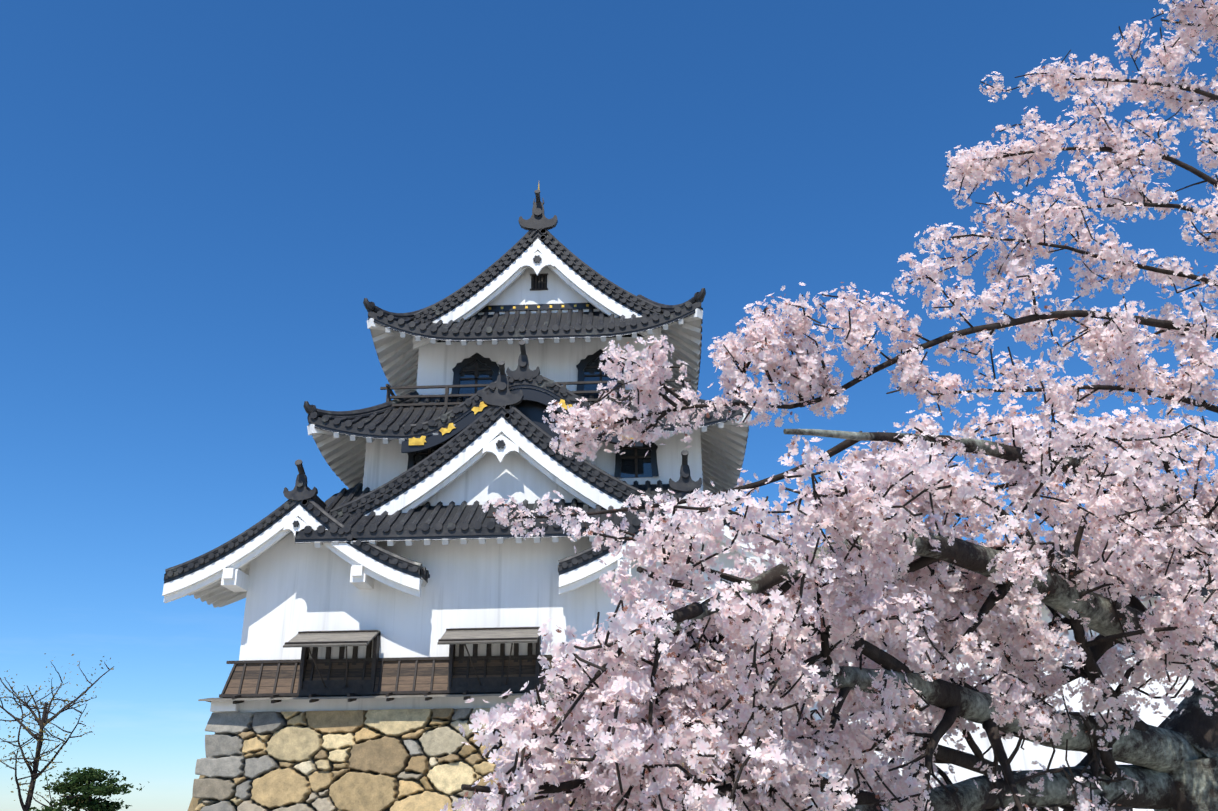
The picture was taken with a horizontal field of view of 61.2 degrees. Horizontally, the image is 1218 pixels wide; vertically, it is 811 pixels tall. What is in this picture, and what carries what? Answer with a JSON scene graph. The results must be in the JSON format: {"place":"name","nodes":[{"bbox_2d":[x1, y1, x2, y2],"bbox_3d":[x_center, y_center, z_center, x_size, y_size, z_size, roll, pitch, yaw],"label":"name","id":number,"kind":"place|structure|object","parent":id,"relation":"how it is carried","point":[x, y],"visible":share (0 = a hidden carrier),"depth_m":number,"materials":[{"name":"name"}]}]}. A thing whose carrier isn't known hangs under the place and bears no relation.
{"place":"outdoors","nodes":[
{"label":"outdoors","id":0,"kind":"place"},
{"bbox_2d":[0,653,113,810],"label":"spring tree","id":1,"kind":"object","parent":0,"point":[34,775],"depth_m":47.66,"materials":[{"name":"brown plant"}]},
{"bbox_2d":[28,767,141,810],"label":"pine","id":2,"kind":"object","parent":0,"point":[77,782],"depth_m":46.19,"materials":[{"name":"green plant"}]},
{"bbox_2d":[0,0,1217,810],"label":"sky","id":3,"kind":"structure","parent":0,"point":[202,202],"materials":[{"name":"blue"}]},
{"bbox_2d":[162,238,1216,810],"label":"castle","id":4,"kind":"structure","parent":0,"point":[290,586],"depth_m":26.43,"materials":[{"name":"white paint"}]},
{"bbox_2d":[198,629,619,701],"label":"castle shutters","id":5,"kind":"object","parent":4,"relation":"attached to","point":[369,637],"visible":0.46,"depth_m":24.74,"materials":[{"name":"grey wood"}]},
{"bbox_2d":[292,255,541,526],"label":"castle bosses","id":6,"kind":"object","parent":4,"relation":"attached to","point":[501,443],"visible":0.75,"depth_m":27.58,"materials":[{"name":"metal"}]},
{"bbox_2d":[224,658,638,697],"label":"castle cladding","id":7,"kind":"structure","parent":4,"relation":"attached to","point":[388,678],"depth_m":25.37,"materials":[{"name":"brown wood"}]},
{"bbox_2d":[409,184,632,445],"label":"gold roof ornaments","id":8,"kind":"object","parent":4,"relation":"attached to","point":[414,441],"visible":0.5,"depth_m":28.31},
{"bbox_2d":[164,190,1216,599],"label":"castle roof tiles","id":9,"kind":"object","parent":4,"relation":"attached to","point":[498,398],"visible":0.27,"depth_m":28.12,"materials":[{"name":"grey tile"}]},
{"bbox_2d":[189,309,1215,607],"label":"castle soffits","id":10,"kind":"object","parent":4,"relation":"attached to","point":[723,447],"visible":0.21,"depth_m":30.98,"materials":[{"name":"white paint"}]},
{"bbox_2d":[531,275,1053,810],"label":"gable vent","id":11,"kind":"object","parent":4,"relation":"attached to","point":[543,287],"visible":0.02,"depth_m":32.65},
{"bbox_2d":[164,236,1216,602],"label":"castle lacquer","id":12,"kind":"object","parent":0,"point":[534,404],"visible":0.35,"depth_m":28.51,"materials":[{"name":"black wood"}]},
{"label":"ground","id":13,"kind":"structure","parent":0,"visible":0},
{"bbox_2d":[187,707,769,810],"bbox_3d":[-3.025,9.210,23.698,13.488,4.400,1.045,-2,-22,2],"label":"stone base","id":14,"kind":"object","parent":13,"relation":"on","point":[392,760],"visible":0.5,"depth_m":24.32,"materials":[{"name":"beige stone"}]},
{"bbox_2d":[461,0,1217,810],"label":"cherry","id":15,"kind":"object","parent":13,"relation":"on","point":[1095,650],"depth_m":4.61,"materials":[{"name":"pink plant"}]},
{"bbox_2d":[440,0,1217,810],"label":"cherry blossoms","id":16,"kind":"object","parent":15,"relation":"attached to","point":[626,748],"visible":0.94,"depth_m":4.38,"materials":[{"name":"pink plant"}]}
]}

